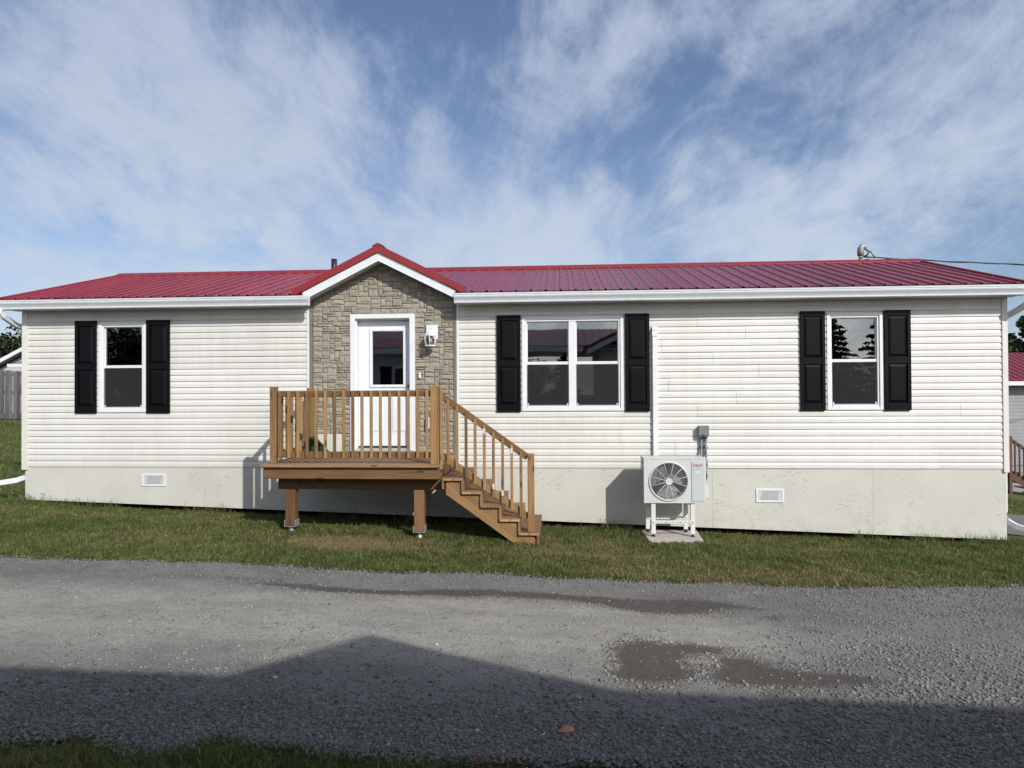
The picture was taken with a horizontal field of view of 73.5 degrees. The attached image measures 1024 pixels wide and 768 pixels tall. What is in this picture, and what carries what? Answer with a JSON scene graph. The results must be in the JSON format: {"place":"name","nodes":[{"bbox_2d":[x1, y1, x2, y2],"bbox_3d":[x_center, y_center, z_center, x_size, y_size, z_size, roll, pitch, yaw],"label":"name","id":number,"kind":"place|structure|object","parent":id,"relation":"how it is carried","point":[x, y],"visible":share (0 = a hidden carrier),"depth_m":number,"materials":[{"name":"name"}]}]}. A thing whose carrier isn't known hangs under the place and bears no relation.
{"place":"outdoors","nodes":[
{"label":"outdoors","id":0,"kind":"place"},
{"bbox_2d":[0,419,24,501],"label":"side lawn grass","id":1,"kind":"structure","parent":0,"point":[13,422],"depth_m":16.25,"materials":[{"name":"green plant"}]},
{"bbox_2d":[309,436,328,450],"bbox_3d":[-3.041,0.982,10.773,0.392,0.317,0.120,0,-1,4],"label":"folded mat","id":2,"kind":"object","parent":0,"point":[311,445],"visible":0.35,"depth_m":10.72,"materials":[{"name":"green fabric"}]},
{"bbox_2d":[0,730,692,767],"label":"verge grass","id":3,"kind":"structure","parent":0,"point":[17,759],"depth_m":3.79,"materials":[{"name":"green plant"}]},
{"bbox_2d":[0,557,1023,767],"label":"gravel drive","id":4,"kind":"structure","parent":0,"point":[32,637],"depth_m":5.79,"materials":[{"name":"grey gravel"}]},
{"bbox_2d":[0,604,1023,767],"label":"loose gravel","id":5,"kind":"structure","parent":0,"point":[66,728],"depth_m":4.37,"materials":[{"name":"grey gravel"}]},
{"bbox_2d":[559,726,574,734],"bbox_3d":[0.344,2.178,4.306,0.115,0.045,0.064,4,3,-37],"label":"red stone","id":6,"kind":"object","parent":5,"relation":"on","point":[564,730],"visible":0.98,"depth_m":4.29,"materials":[{"name":"red stone"}]},
{"bbox_2d":[0,419,1023,767],"bbox_3d":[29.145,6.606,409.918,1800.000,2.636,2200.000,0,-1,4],"label":"ground","id":7,"kind":"structure","parent":0,"point":[378,521],"depth_m":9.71,"materials":[{"name":"green plant"}]},
{"bbox_2d":[0,370,21,421],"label":"board fence","id":8,"kind":"object","parent":7,"relation":"on","point":[10,395],"visible":0.19,"depth_m":24.04,"materials":[{"name":"grey wood"}]},
{"bbox_2d":[0,326,21,357],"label":"broadleaf tree","id":9,"kind":"object","parent":7,"relation":"on","point":[5,341],"visible":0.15,"depth_m":62.20,"materials":[{"name":"green plant"}]},
{"bbox_2d":[0,347,21,370],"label":"grey roof house","id":10,"kind":"structure","parent":7,"relation":"on","point":[12,361],"depth_m":32.57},
{"bbox_2d":[260,386,541,544],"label":"wooden deck","id":11,"kind":"structure","parent":7,"relation":"on","point":[301,466],"depth_m":9.61,"materials":[{"name":"brown wood"}]},
{"bbox_2d":[318,434,345,450],"bbox_3d":[-2.954,0.980,11.150,0.485,0.329,0.075,0,-1,4],"label":"pale panel","id":12,"kind":"object","parent":11,"relation":"on","point":[330,441],"visible":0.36,"depth_m":11.15,"materials":[{"name":"white"}]},
{"bbox_2d":[470,756,484,767],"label":"brown stone","id":13,"kind":"object","parent":7,"relation":"on","point":[479,760],"visible":0.92,"depth_m":3.83,"materials":[{"name":"brown stone"}]},
{"bbox_2d":[0,243,1023,539],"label":"mobile home","id":14,"kind":"object","parent":7,"relation":"on","point":[868,395],"visible":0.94,"depth_m":10.98,"materials":[{"name":"white plastic"}]},
{"bbox_2d":[98,322,145,412],"bbox_3d":[-6.514,-0.279,11.574,0.828,1.513,0.220,0,-1,4],"label":"window","id":15,"kind":"structure","parent":14,"relation":"in","point":[121,388],"depth_m":11.49,"materials":[{"name":"white plastic"}]},
{"bbox_2d":[350,313,415,451],"bbox_3d":[-2.102,-0.014,11.225,1.077,2.250,0.243,0,-1,4],"label":"door","id":16,"kind":"structure","parent":14,"relation":"in","point":[363,327],"depth_m":11.26,"materials":[{"name":"white plastic"}]},
{"bbox_2d":[425,325,437,346],"bbox_3d":[-1.300,-0.777,10.984,0.190,0.360,0.245,0,-1,4],"label":"wall lantern","id":17,"kind":"object","parent":14,"relation":"attached to","point":[431,332],"depth_m":10.99,"materials":[{"name":"white plastic"}]},
{"bbox_2d":[522,315,623,410],"bbox_3d":[0.971,-0.326,11.043,1.616,1.513,0.220,0,-1,4],"label":"window","id":18,"kind":"structure","parent":14,"relation":"in","point":[576,385],"depth_m":10.96,"materials":[{"name":"white plastic"}]},
{"bbox_2d":[651,327,657,455],"bbox_3d":[2.255,0.150,10.819,0.088,2.115,0.065,0,-1,4],"label":"line cover","id":19,"kind":"object","parent":14,"relation":"attached to","point":[654,334],"visible":0.84,"depth_m":10.80,"materials":[{"name":"white plastic"}]},
{"bbox_2d":[698,426,708,470],"bbox_3d":[2.981,1.013,10.601,0.160,0.733,0.387,0,-1,8],"label":"disconnect box","id":20,"kind":"object","parent":14,"relation":"attached to","point":[703,431],"visible":0.77,"depth_m":10.70,"materials":[{"name":"grey metal"}]},
{"bbox_2d":[826,312,883,409],"bbox_3d":[5.323,-0.354,10.734,0.840,1.513,0.220,0,-1,4],"label":"window","id":21,"kind":"structure","parent":14,"relation":"in","point":[852,384],"depth_m":10.65,"materials":[{"name":"white plastic"}]},
{"bbox_2d":[858,249,1023,265],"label":"power cable","id":22,"kind":"object","parent":14,"relation":"attached to","point":[866,256],"visible":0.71,"depth_m":14.39,"materials":[{"name":"black rubber"}]},
{"bbox_2d":[6,492,1022,546],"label":"tall grass","id":23,"kind":"structure","parent":7,"relation":"on","point":[616,525],"depth_m":10.94,"materials":[{"name":"green plant"}]},
{"bbox_2d":[641,530,702,543],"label":"concrete slab","id":24,"kind":"structure","parent":7,"relation":"on","point":[671,535],"depth_m":10.17,"materials":[{"name":"white concrete"}]},
{"bbox_2d":[645,503,694,536],"bbox_3d":[2.381,2.014,10.341,0.679,0.499,0.416,0,-1,4],"label":"heat pump stand","id":25,"kind":"object","parent":24,"relation":"on","point":[653,517],"visible":0.93,"depth_m":10.17,"materials":[{"name":"metal"}]},
{"bbox_2d":[640,456,708,502],"bbox_3d":[2.459,1.429,10.315,0.995,0.665,0.424,0,-1,4],"label":"heat pump","id":26,"kind":"object","parent":25,"relation":"on","point":[673,479],"visible":1,"depth_m":10.14,"materials":[{"name":"paint"}]},
{"bbox_2d":[1007,352,1023,491],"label":"red roof house","id":27,"kind":"structure","parent":7,"relation":"on","point":[1016,390],"depth_m":22.28,"materials":[{"name":"white metal"}]},
{"bbox_2d":[1007,436,1023,493],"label":"porch stairs","id":28,"kind":"structure","parent":7,"relation":"on","point":[1014,476],"depth_m":20.82,"materials":[{"name":"brown wood"}]},
{"bbox_2d":[1008,315,1023,352],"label":"broadleaf tree","id":29,"kind":"object","parent":7,"relation":"on","point":[1014,346],"visible":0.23,"depth_m":37.06,"materials":[{"name":"green plant"}]},
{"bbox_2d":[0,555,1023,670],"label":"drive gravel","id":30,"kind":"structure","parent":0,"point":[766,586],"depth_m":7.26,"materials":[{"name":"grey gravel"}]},
{"bbox_2d":[0,0,1023,343],"label":"sky","id":31,"kind":"structure","parent":0,"point":[137,136],"materials":[{"name":"blue"}]},
{"bbox_2d":[1007,513,1023,535],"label":"gravel lane","id":32,"kind":"structure","parent":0,"point":[1017,519],"depth_m":13.25,"materials":[{"name":"grey gravel"}]},
{"bbox_2d":[1007,496,1023,514],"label":"side lawn grass","id":33,"kind":"structure","parent":0,"point":[1018,509],"depth_m":16.49,"materials":[{"name":"green plant"}]}
]}

